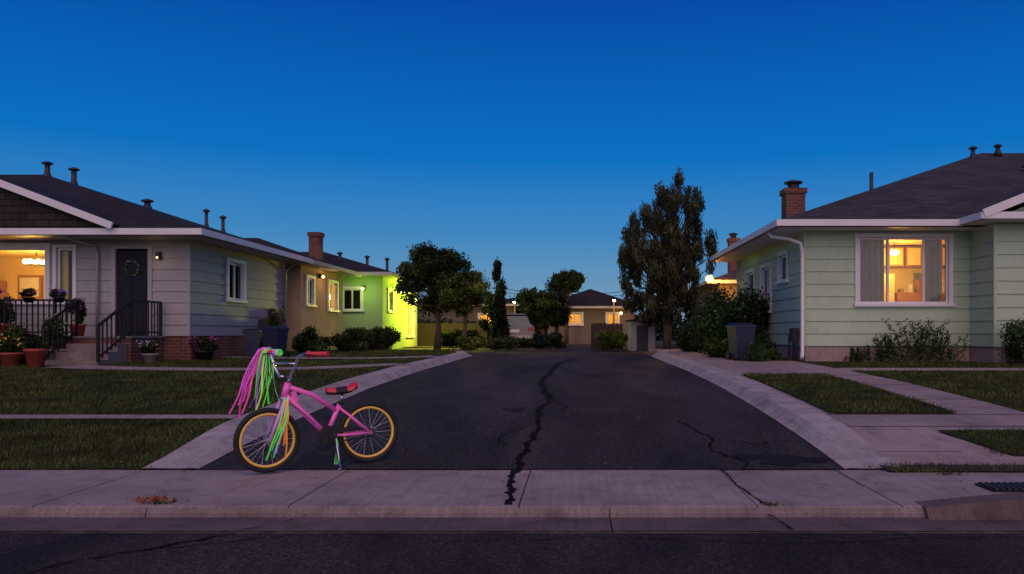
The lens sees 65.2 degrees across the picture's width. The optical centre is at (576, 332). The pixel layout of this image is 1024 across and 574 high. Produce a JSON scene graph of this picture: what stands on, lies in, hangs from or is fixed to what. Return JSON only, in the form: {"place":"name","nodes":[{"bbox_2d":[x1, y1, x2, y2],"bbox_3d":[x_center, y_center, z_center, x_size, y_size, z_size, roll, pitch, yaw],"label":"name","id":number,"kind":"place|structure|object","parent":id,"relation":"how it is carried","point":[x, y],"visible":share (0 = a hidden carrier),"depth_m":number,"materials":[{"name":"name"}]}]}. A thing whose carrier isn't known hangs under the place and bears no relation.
{"place":"outdoors","nodes":[
{"label":"outdoors","id":0,"kind":"place"},
{"bbox_2d":[0,348,468,469],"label":"lawn","id":1,"kind":"structure","parent":0,"point":[25,467],"depth_m":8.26,"materials":[{"name":"green plant"}]},
{"bbox_2d":[0,328,24,365],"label":"flower pot","id":2,"kind":"object","parent":1,"relation":"on","point":[9,356],"visible":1,"depth_m":14.71,"materials":[{"name":"ceramic"}]},
{"bbox_2d":[0,323,31,351],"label":"porch shrub","id":3,"kind":"object","parent":1,"relation":"on","point":[21,329],"visible":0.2,"depth_m":15.44,"materials":[{"name":"green plant"}]},
{"bbox_2d":[21,333,46,367],"bbox_3d":[-9.769,0.317,14.333,0.409,0.623,0.426,0,0,0],"label":"flower pot","id":4,"kind":"object","parent":1,"relation":"on","point":[35,350],"visible":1,"depth_m":14.24,"materials":[{"name":"ceramic"}]},
{"bbox_2d":[37,309,73,359],"bbox_3d":[-10.147,0.080,15.508,0.542,1.080,0.554,0,0,0],"label":"flower pot","id":5,"kind":"object","parent":1,"relation":"on","point":[52,356],"visible":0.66,"depth_m":15.42,"materials":[{"name":"green plant"}]},
{"bbox_2d":[136,339,161,362],"bbox_3d":[-8.510,0.371,15.906,0.420,0.490,0.426,0,0,0],"label":"flower pot","id":6,"kind":"object","parent":1,"relation":"on","point":[148,350],"visible":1,"depth_m":15.80,"materials":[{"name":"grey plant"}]},
{"bbox_2d":[188,335,218,360],"bbox_3d":[-7.958,0.326,17.000,0.562,0.566,0.562,0,0,0],"label":"flower pot","id":7,"kind":"object","parent":1,"relation":"on","point":[206,346],"visible":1,"depth_m":16.87,"materials":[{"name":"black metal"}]},
{"bbox_2d":[260,326,289,356],"bbox_3d":[-7.140,0.214,18.931,0.461,0.749,0.526,0,0,17],"label":"wheelie bin","id":8,"kind":"object","parent":1,"relation":"on","point":[274,337],"visible":0.72,"depth_m":18.74,"materials":[{"name":"plastic"}]},
{"bbox_2d":[267,304,290,345],"bbox_3d":[-7.862,-0.036,20.991,0.608,1.550,0.634,0,0,-44],"label":"rose bush","id":9,"kind":"object","parent":1,"relation":"on","point":[277,320],"visible":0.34,"depth_m":20.95,"materials":[{"name":"green plant"}]},
{"bbox_2d":[0,470,1023,532],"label":"pavement","id":10,"kind":"structure","parent":0,"point":[560,501],"depth_m":4.99,"materials":[{"name":"concrete"}]},
{"bbox_2d":[126,494,188,503],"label":"fallen leaves","id":11,"kind":"object","parent":10,"relation":"on","point":[155,498],"visible":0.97,"depth_m":4.92,"materials":[{"name":"brown plant"}]},
{"bbox_2d":[229,347,398,472],"bbox_3d":[-2.020,0.580,6.083,1.280,0.942,0.546,0,0,-11],"label":"childrens bicycle","id":12,"kind":"object","parent":10,"relation":"on","point":[329,431],"visible":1,"depth_m":6.10,"materials":[{"name":"metal"}]},
{"bbox_2d":[879,465,1023,470],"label":"lawn","id":13,"kind":"structure","parent":10,"relation":"on","point":[995,468],"depth_m":6.12,"materials":[{"name":"plant"}]},
{"bbox_2d":[914,493,1023,519],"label":"kerb","id":14,"kind":"structure","parent":10,"relation":"on","point":[1005,506],"depth_m":4.77,"materials":[{"name":"concrete"}]},
{"bbox_2d":[975,482,1023,491],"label":"storm drain grate","id":15,"kind":"object","parent":10,"relation":"on","point":[1005,487],"visible":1,"depth_m":5.34,"materials":[{"name":"black metal"}]},
{"bbox_2d":[0,533,1023,573],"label":"street","id":16,"kind":"structure","parent":0,"point":[510,553],"depth_m":4.00,"materials":[{"name":"grey asphalt"}]},
{"bbox_2d":[0,359,1023,573],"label":"road cracks","id":17,"kind":"object","parent":16,"relation":"on","point":[511,489],"visible":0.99,"depth_m":4.41,"materials":[{"name":"black asphalt"}]},
{"bbox_2d":[0,0,1023,332],"label":"sky","id":18,"kind":"structure","parent":0,"point":[527,135],"materials":[{"name":"blue"}]},
{"bbox_2d":[149,333,885,507],"bbox_3d":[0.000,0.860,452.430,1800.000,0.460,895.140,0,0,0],"label":"ground","id":19,"kind":"structure","parent":0,"point":[478,351],"depth_m":29.54,"materials":[{"name":"soil"}]},
{"bbox_2d":[45,336,165,365],"bbox_3d":[-12.430,0.460,16.040,7.140,0.780,2.280,0,0,0],"label":"porch","id":20,"kind":"object","parent":19,"relation":"on","point":[81,350],"visible":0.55,"depth_m":15.57,"materials":[{"name":"grey concrete"}]},
{"bbox_2d":[0,293,18,330],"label":"flower pot","id":21,"kind":"object","parent":20,"relation":"on","point":[7,313],"visible":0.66,"depth_m":16.52,"materials":[{"name":"ceramic"}]},
{"bbox_2d":[63,297,90,335],"bbox_3d":[-10.400,-0.338,16.599,0.470,0.816,0.458,0,0,0],"label":"flower pot","id":22,"kind":"object","parent":20,"relation":"on","point":[82,309],"visible":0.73,"depth_m":16.54,"materials":[{"name":"ceramic"}]},
{"bbox_2d":[0,299,161,361],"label":"porch railing","id":23,"kind":"object","parent":20,"relation":"on","point":[75,332],"visible":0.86,"depth_m":15.88,"materials":[{"name":"black metal"}]},
{"bbox_2d":[48,288,68,302],"bbox_3d":[-10.305,-0.747,15.851,0.299,0.293,0.319,0,0,0],"label":"flower pot","id":24,"kind":"object","parent":23,"relation":"on","point":[57,295],"visible":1,"depth_m":15.78,"materials":[{"name":"black metal"}]},
{"bbox_2d":[0,415,240,417],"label":"footpath","id":25,"kind":"structure","parent":19,"relation":"on","point":[120,416],"depth_m":7.84,"materials":[{"name":"concrete"}]},
{"bbox_2d":[0,240,285,360],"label":"walls","id":26,"kind":"structure","parent":19,"relation":"on","point":[189,284],"depth_m":17.21,"materials":[{"name":"grey wood"}]},
{"bbox_2d":[0,243,50,303],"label":"window frame","id":27,"kind":"object","parent":26,"relation":"attached to","point":[46,247],"visible":0.79,"depth_m":17.16,"materials":[{"name":"wood"}]},
{"bbox_2d":[0,251,71,298],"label":"room","id":28,"kind":"object","parent":26,"relation":"in","point":[12,266],"visible":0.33,"depth_m":20.20,"materials":[{"name":"paint"}]},
{"bbox_2d":[0,267,44,298],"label":"dining furniture","id":29,"kind":"object","parent":28,"relation":"on","point":[30,281],"visible":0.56,"depth_m":20.08,"materials":[{"name":"brown wood"}]},
{"bbox_2d":[50,244,77,303],"bbox_3d":[-11.035,-1.255,17.218,0.570,1.290,0.205,0,0,0],"label":"window frame","id":30,"kind":"object","parent":26,"relation":"attached to","point":[57,249],"visible":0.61,"depth_m":17.16,"materials":[{"name":"white wood"}]},
{"bbox_2d":[111,245,152,335],"bbox_3d":[-9.590,-0.905,17.210,0.880,1.950,0.120,0,0,0],"label":"front door","id":31,"kind":"structure","parent":26,"relation":"attached to","point":[125,287],"depth_m":17.21,"materials":[{"name":"wood"}]},
{"bbox_2d":[0,175,304,262],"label":"roof","id":32,"kind":"structure","parent":26,"relation":"on","point":[18,210],"depth_m":17.20,"materials":[{"name":"grey"}]},
{"bbox_2d":[0,179,310,262],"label":"gutters","id":33,"kind":"object","parent":32,"relation":"on","point":[109,230],"visible":1,"depth_m":16.25,"materials":[{"name":"white paint"}]},
{"bbox_2d":[65,236,300,348],"bbox_3d":[-9.389,-0.816,19.552,0.611,2.533,6.818,0,0,25],"label":"downpipe","id":34,"kind":"object","parent":26,"relation":"attached to","point":[97,278],"visible":0.84,"depth_m":17.12,"materials":[{"name":"white metal"}]},
{"bbox_2d":[226,258,247,302],"bbox_3d":[-8.367,-1.265,19.510,0.205,1.050,1.120,0,0,0],"label":"window frame","id":35,"kind":"object","parent":26,"relation":"attached to","point":[241,298],"visible":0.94,"depth_m":19.60,"materials":[{"name":"white wood"}]},
{"bbox_2d":[47,363,414,370],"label":"footpath","id":36,"kind":"structure","parent":19,"relation":"on","point":[191,368],"depth_m":14.17,"materials":[{"name":"concrete"}]},
{"bbox_2d":[142,350,471,469],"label":"kerb","id":37,"kind":"structure","parent":19,"relation":"on","point":[207,447],"depth_m":7.60,"materials":[{"name":"concrete"}]},
{"bbox_2d":[289,325,333,352],"bbox_3d":[-7.243,0.238,21.773,0.983,0.910,1.127,0,0,38],"label":"box shrub","id":38,"kind":"object","parent":19,"relation":"on","point":[307,340],"visible":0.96,"depth_m":21.59,"materials":[{"name":"green plant"}]},
{"bbox_2d":[286,265,342,350],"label":"walls","id":39,"kind":"structure","parent":19,"relation":"on","point":[320,317],"depth_m":24.26,"materials":[{"name":"beige paint"}]},
{"bbox_2d":[118,238,361,276],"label":"roof","id":40,"kind":"structure","parent":39,"relation":"on","point":[318,264],"depth_m":24.79,"materials":[{"name":"grey"}]},
{"bbox_2d":[307,232,324,259],"bbox_3d":[-8.600,-2.725,26.300,0.440,1.150,0.440,0,0,0],"label":"chimney","id":41,"kind":"object","parent":40,"relation":"on","point":[315,244],"visible":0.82,"depth_m":26.12,"materials":[{"name":"red brick"}]},
{"bbox_2d":[305,274,316,306],"bbox_3d":[-8.117,-1.265,24.200,0.205,0.950,0.840,0,0,0],"label":"window frame","id":42,"kind":"object","parent":39,"relation":"attached to","point":[310,290],"visible":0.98,"depth_m":24.29,"materials":[{"name":"white wood"}]},
{"bbox_2d":[327,279,339,311],"bbox_3d":[-8.117,-1.215,26.450,0.205,1.050,1.140,0,0,0],"label":"window frame","id":43,"kind":"object","parent":39,"relation":"attached to","point":[334,283],"visible":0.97,"depth_m":26.52,"materials":[{"name":"white wood"}]},
{"bbox_2d":[220,356,446,358],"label":"footpath","id":44,"kind":"structure","parent":19,"relation":"on","point":[337,357],"depth_m":18.47,"materials":[{"name":"concrete"}]},
{"bbox_2d":[242,328,265,356],"bbox_3d":[-7.653,0.243,18.932,0.429,0.691,0.494,0,0,-6],"label":"wheelie bin","id":45,"kind":"object","parent":44,"relation":"on","point":[253,340],"visible":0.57,"depth_m":18.73,"materials":[{"name":"plastic"}]},
{"bbox_2d":[331,327,373,351],"bbox_3d":[-6.599,0.251,23.502,1.193,0.868,1.135,0,0,43],"label":"box shrub","id":46,"kind":"object","parent":19,"relation":"on","point":[353,339],"visible":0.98,"depth_m":23.28,"materials":[{"name":"green plant"}]},
{"bbox_2d":[343,276,416,348],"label":"walls","id":47,"kind":"structure","parent":19,"relation":"on","point":[375,313],"depth_m":30.00,"materials":[{"name":"green paint"}]},
{"bbox_2d":[301,252,401,280],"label":"roof","id":48,"kind":"structure","parent":47,"relation":"on","point":[364,269],"depth_m":30.43,"materials":[{"name":"grey"}]},
{"bbox_2d":[345,290,359,308],"bbox_3d":[-8.450,-1.250,30.360,0.700,0.800,0.480,0,0,0],"label":"window","id":49,"kind":"structure","parent":47,"relation":"attached to","point":[348,299],"depth_m":30.60,"materials":[{"name":"glass"}]},
{"bbox_2d":[343,286,364,311],"bbox_3d":[-8.450,-1.265,30.017,0.940,0.950,0.205,0,0,0],"label":"window frame","id":50,"kind":"object","parent":47,"relation":"attached to","point":[352,288],"visible":0.79,"depth_m":29.95,"materials":[{"name":"white wood"}]},
{"bbox_2d":[406,302,415,337],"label":"window frame","id":51,"kind":"object","parent":47,"relation":"attached to","point":[411,323],"visible":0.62,"depth_m":35.55,"materials":[{"name":"white wood"}]},
{"bbox_2d":[366,326,401,349],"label":"box shrub","id":52,"kind":"object","parent":19,"relation":"on","point":[386,338],"visible":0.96,"depth_m":25.76,"materials":[{"name":"green plant"}]},
{"bbox_2d":[390,240,474,349],"bbox_3d":[-5.070,-1.397,29.561,3.528,4.091,2.646,0,0,0],"label":"oak tree","id":53,"kind":"object","parent":19,"relation":"on","point":[416,276],"visible":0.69,"depth_m":29.11,"materials":[{"name":"green plant"}]},
{"bbox_2d":[417,323,486,344],"bbox_3d":[-6.100,0.101,37.535,3.800,1.139,0.070,0,0,0],"label":"wooden fence","id":54,"kind":"object","parent":19,"relation":"on","point":[425,333],"visible":0.29,"depth_m":37.50,"materials":[{"name":"brown wood"}]},
{"bbox_2d":[435,269,490,349],"bbox_3d":[-3.999,-0.806,27.916,1.983,2.928,1.803,0,0,0],"label":"maple tree","id":55,"kind":"object","parent":19,"relation":"on","point":[466,292],"visible":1,"depth_m":27.80,"materials":[{"name":"green plant"}]},
{"bbox_2d":[441,328,486,348],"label":"box shrub","id":56,"kind":"object","parent":19,"relation":"on","point":[447,340],"visible":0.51,"depth_m":31.25,"materials":[{"name":"green plant"}]},
{"bbox_2d":[417,306,516,335],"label":"walls","id":57,"kind":"structure","parent":19,"relation":"on","point":[451,314],"depth_m":46.00,"materials":[{"name":"beige paint"}]},
{"bbox_2d":[455,336,485,350],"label":"box shrub","id":58,"kind":"object","parent":19,"relation":"on","point":[470,343],"visible":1,"depth_m":26.74,"materials":[{"name":"green plant"}]},
{"bbox_2d":[489,257,511,340],"bbox_3d":[-3.150,-1.180,32.058,0.969,3.776,0.893,0,0,32],"label":"cypress tree","id":59,"kind":"object","parent":19,"relation":"on","point":[500,326],"visible":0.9,"depth_m":31.85,"materials":[{"name":"green plant"}]},
{"bbox_2d":[483,335,535,349],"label":"box shrub","id":60,"kind":"object","parent":19,"relation":"on","point":[507,343],"visible":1,"depth_m":28.39,"materials":[{"name":"green plant"}]},
{"bbox_2d":[551,269,586,343],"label":"round tree","id":61,"kind":"object","parent":19,"relation":"on","point":[572,281],"visible":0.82,"depth_m":42.60,"materials":[{"name":"green plant"}]},
{"bbox_2d":[547,309,633,343],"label":"walls","id":62,"kind":"structure","parent":19,"relation":"on","point":[579,334],"depth_m":44.00,"materials":[{"name":"beige paint"}]},
{"bbox_2d":[564,289,637,309],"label":"roof","id":63,"kind":"structure","parent":62,"relation":"on","point":[589,299],"depth_m":44.24,"materials":[{"name":"grey"}]},
{"bbox_2d":[534,311,686,340],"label":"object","id":64,"kind":"object","parent":19,"relation":"on","point":[673,328],"visible":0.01,"depth_m":61.33,"materials":[{"name":"green plant"}]},
{"bbox_2d":[617,166,719,348],"bbox_3d":[3.032,-2.433,26.291,3.410,6.181,2.116,0,0,0],"label":"willow tree","id":65,"kind":"object","parent":19,"relation":"on","point":[660,264],"visible":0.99,"depth_m":26.00,"materials":[{"name":"green plant"}]},
{"bbox_2d":[673,322,704,352],"bbox_3d":[3.308,0.185,23.542,0.996,1.030,1.205,0,0,44],"label":"hedge shrub","id":66,"kind":"object","parent":19,"relation":"on","point":[684,342],"visible":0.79,"depth_m":23.24,"materials":[{"name":"green plant"}]},
{"bbox_2d":[653,349,733,360],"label":"footpath","id":67,"kind":"structure","parent":19,"relation":"on","point":[695,356],"depth_m":20.08,"materials":[{"name":"concrete"}]},
{"bbox_2d":[702,336,730,359],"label":"hedge shrub","id":68,"kind":"object","parent":67,"relation":"on","point":[716,347],"visible":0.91,"depth_m":18.65,"materials":[{"name":"green plant"}]},
{"bbox_2d":[726,323,756,359],"bbox_3d":[3.592,0.194,17.431,0.499,0.816,0.564,0,0,-14],"label":"wheelie bin","id":69,"kind":"object","parent":67,"relation":"on","point":[740,335],"visible":0.88,"depth_m":17.21,"materials":[{"name":"plastic"}]},
{"bbox_2d":[690,284,736,347],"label":"walls","id":70,"kind":"structure","parent":19,"relation":"on","point":[707,291],"depth_m":31.26,"materials":[{"name":"beige paint"}]},
{"bbox_2d":[688,271,736,291],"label":"roof","id":71,"kind":"structure","parent":70,"relation":"on","point":[729,278],"depth_m":29.82,"materials":[{"name":"grey"}]},
{"bbox_2d":[681,281,771,360],"bbox_3d":[3.980,-0.229,20.218,2.330,2.238,2.280,0,0,-44],"label":"privet shrub","id":72,"kind":"object","parent":19,"relation":"on","point":[716,315],"visible":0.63,"depth_m":19.80,"materials":[{"name":"green plant"}]},
{"bbox_2d":[746,339,782,360],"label":"box shrub","id":73,"kind":"object","parent":19,"relation":"on","point":[773,351],"visible":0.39,"depth_m":17.40,"materials":[{"name":"green plant"}]},
{"bbox_2d":[652,350,899,468],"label":"kerb","id":74,"kind":"structure","parent":19,"relation":"on","point":[842,445],"depth_m":7.97,"materials":[{"name":"concrete"}]},
{"bbox_2d":[697,361,1023,464],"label":"footpath","id":75,"kind":"structure","parent":19,"relation":"on","point":[912,439],"depth_m":7.63,"materials":[{"name":"concrete"}]},
{"bbox_2d":[737,341,770,361],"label":"garden shrub","id":76,"kind":"object","parent":75,"relation":"on","point":[756,355],"visible":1,"depth_m":16.65,"materials":[{"name":"green plant"}]},
{"bbox_2d":[736,223,1023,363],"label":"walls","id":77,"kind":"structure","parent":19,"relation":"on","point":[988,279],"depth_m":16.79,"materials":[{"name":"green wood"}]},
{"bbox_2d":[760,262,771,312],"bbox_3d":[4.838,-1.115,20.150,0.205,1.250,1.140,0,0,0],"label":"window frame","id":78,"kind":"object","parent":77,"relation":"attached to","point":[765,276],"visible":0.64,"depth_m":20.15,"materials":[{"name":"white wood"}]},
{"bbox_2d":[775,249,788,284],"bbox_3d":[4.838,-1.515,18.500,0.205,0.750,0.940,0,0,0],"label":"window frame","id":79,"kind":"object","parent":77,"relation":"attached to","point":[781,257],"visible":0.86,"depth_m":18.80,"materials":[{"name":"white wood"}]},
{"bbox_2d":[713,153,1023,261],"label":"roof","id":80,"kind":"structure","parent":77,"relation":"on","point":[964,187],"depth_m":18.38,"materials":[{"name":"grey"}]},
{"bbox_2d":[768,231,803,358],"bbox_3d":[4.410,-0.808,16.798,0.771,2.734,0.184,0,0,25],"label":"downpipe","id":81,"kind":"object","parent":80,"relation":"attached to","point":[799,243],"visible":1,"depth_m":16.67,"materials":[{"name":"white metal"}]},
{"bbox_2d":[779,180,807,226],"bbox_3d":[5.500,-3.060,20.200,0.560,1.620,0.560,0,0,0],"label":"chimney","id":82,"kind":"object","parent":80,"relation":"on","point":[792,195],"visible":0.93,"depth_m":19.96,"materials":[{"name":"red brick"}]},
{"bbox_2d":[710,193,1023,260],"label":"gutters","id":83,"kind":"object","parent":80,"relation":"on","point":[992,212],"visible":0.94,"depth_m":16.09,"materials":[{"name":"white paint"}]},
{"bbox_2d":[854,233,955,306],"bbox_3d":[6.900,-1.320,16.817,2.120,1.540,0.205,0,0,0],"label":"window frame","id":84,"kind":"object","parent":77,"relation":"attached to","point":[946,237],"visible":1,"depth_m":16.75,"materials":[{"name":"white wood"}]},
{"bbox_2d":[884,240,944,292],"bbox_3d":[7.500,-1.125,18.160,3.900,1.930,2.480,0,0,0],"label":"room","id":85,"kind":"object","parent":77,"relation":"attached to","point":[903,277],"visible":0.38,"depth_m":19.40,"materials":[{"name":"paint"}]},
{"bbox_2d":[860,240,883,301],"bbox_3d":[6.290,-1.310,16.972,0.540,1.440,0.052,0,0,0],"label":"curtain","id":86,"kind":"object","parent":85,"relation":"hanging from","point":[871,270],"visible":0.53,"depth_m":16.97,"materials":[{"name":"fabric"}]},
{"bbox_2d":[884,243,944,301],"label":"kitchen cabinets","id":87,"kind":"object","parent":85,"relation":"on","point":[908,257],"visible":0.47,"depth_m":18.93,"materials":[{"name":"beige wood"}]},
{"bbox_2d":[925,240,941,301],"bbox_3d":[7.580,-1.310,16.972,0.440,1.440,0.052,0,0,0],"label":"curtain","id":88,"kind":"object","parent":85,"relation":"hanging from","point":[933,270],"visible":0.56,"depth_m":16.97,"materials":[{"name":"fabric"}]},
{"bbox_2d":[838,368,1023,370],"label":"footpath","id":89,"kind":"structure","parent":19,"relation":"on","point":[925,369],"depth_m":13.75,"materials":[{"name":"concrete"}]},
{"bbox_2d":[192,347,852,469],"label":"road","id":90,"kind":"structure","parent":0,"point":[442,413],"depth_m":8.11,"materials":[{"name":"grey asphalt"}]},
{"bbox_2d":[528,331,566,349],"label":"box shrub","id":91,"kind":"object","parent":90,"relation":"on","point":[551,339],"visible":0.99,"depth_m":28.71,"materials":[{"name":"green plant"}]},
{"bbox_2d":[591,323,622,348],"bbox_3d":[1.150,0.150,30.035,1.200,1.040,0.070,0,0,0],"label":"wooden fence","id":92,"kind":"object","parent":90,"relation":"on","point":[598,327],"visible":0.42,"depth_m":30.00,"materials":[{"name":"brown wood"}]},
{"bbox_2d":[595,328,627,351],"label":"box shrub","id":93,"kind":"object","parent":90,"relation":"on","point":[612,340],"visible":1,"depth_m":27.00,"materials":[{"name":"green plant"}]},
{"bbox_2d":[503,407,832,465],"bbox_3d":[0.506,0.948,7.643,0.598,0.179,3.973,0,0,-45],"label":"road stain","id":94,"kind":"object","parent":90,"relation":"on","point":[780,459],"visible":1,"depth_m":6.45,"materials":[{"name":"asphalt"}]},
{"bbox_2d":[411,344,679,346],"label":"road","id":95,"kind":"structure","parent":0,"point":[589,345],"depth_m":37.47,"materials":[{"name":"grey asphalt"}]},
{"bbox_2d":[478,290,491,332],"bbox_3d":[-3.620,-0.618,34.947,1.333,2.522,1.272,0,0,-23],"label":"cypress tree","id":96,"kind":"object","parent":95,"relation":"on","point":[484,325],"visible":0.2,"depth_m":34.89,"materials":[{"name":"green plant"}]},
{"bbox_2d":[490,314,534,345],"bbox_3d":[-2.804,-0.105,34.605,1.820,1.416,4.360,0,0,-7],"label":"parked car","id":97,"kind":"object","parent":95,"relation":"on","point":[521,326],"visible":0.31,"depth_m":32.59,"materials":[{"name":"silver paint"}]},
{"bbox_2d":[516,287,561,335],"bbox_3d":[-1.637,-0.698,34.607,2.001,2.667,2.234,0,0,0],"label":"olive tree","id":98,"kind":"object","parent":95,"relation":"on","point":[537,308],"visible":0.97,"depth_m":34.22,"materials":[{"name":"green plant"}]},
{"bbox_2d":[544,277,571,333],"bbox_3d":[-0.958,-0.995,35.868,1.625,3.262,1.748,0,0,0],"label":"olive tree","id":99,"kind":"object","parent":95,"relation":"on","point":[554,286],"visible":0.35,"depth_m":35.79,"materials":[{"name":"green plant"}]},
{"bbox_2d":[625,319,654,351],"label":"garden shed","id":100,"kind":"structure","parent":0,"point":[640,339],"depth_m":27.80,"materials":[{"name":"metal"}]},
{"bbox_2d":[743,374,956,412],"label":"lawn","id":101,"kind":"structure","parent":0,"point":[846,408],"depth_m":9.04,"materials":[{"name":"green plant"}]},
{"bbox_2d":[697,350,1023,471],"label":"lawn","id":102,"kind":"structure","parent":0,"point":[962,390],"depth_m":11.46,"materials":[{"name":"green plant"}]},
{"bbox_2d":[788,328,798,360],"bbox_3d":[4.740,0.275,17.485,0.120,0.750,0.670,0,0,0],"label":"gas meter","id":103,"kind":"object","parent":102,"relation":"on","point":[793,336],"visible":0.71,"depth_m":17.25,"materials":[{"name":"metal"}]},
{"bbox_2d":[843,346,871,362],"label":"garden shrub","id":104,"kind":"object","parent":102,"relation":"on","point":[858,358],"visible":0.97,"depth_m":16.30,"materials":[{"name":"green plant"}]},
{"bbox_2d":[864,333,909,362],"bbox_3d":[6.333,0.313,16.251,0.910,0.700,0.703,0,0,31],"label":"garden shrub","id":105,"kind":"object","parent":102,"relation":"on","point":[885,356],"visible":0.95,"depth_m":16.21,"materials":[{"name":"green plant"}]},
{"bbox_2d":[881,318,948,362],"bbox_3d":[6.932,0.176,16.368,1.305,0.973,0.870,0,0,0],"label":"garden shrub","id":106,"kind":"object","parent":102,"relation":"on","point":[920,347],"visible":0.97,"depth_m":16.18,"materials":[{"name":"green plant"}]},
{"bbox_2d":[913,326,972,362],"bbox_3d":[7.471,0.258,16.239,1.222,0.778,0.881,0,0,13],"label":"garden shrub","id":107,"kind":"object","parent":102,"relation":"on","point":[941,352],"visible":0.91,"depth_m":16.15,"materials":[{"name":"green plant"}]},
{"bbox_2d":[996,313,1023,364],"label":"box shrub","id":108,"kind":"object","parent":102,"relation":"on","point":[1015,332],"visible":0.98,"depth_m":15.25,"materials":[{"name":"green plant"}]},
{"bbox_2d":[938,430,1023,454],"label":"lawn","id":109,"kind":"structure","parent":0,"point":[955,433],"depth_m":6.92,"materials":[{"name":"green plant"}]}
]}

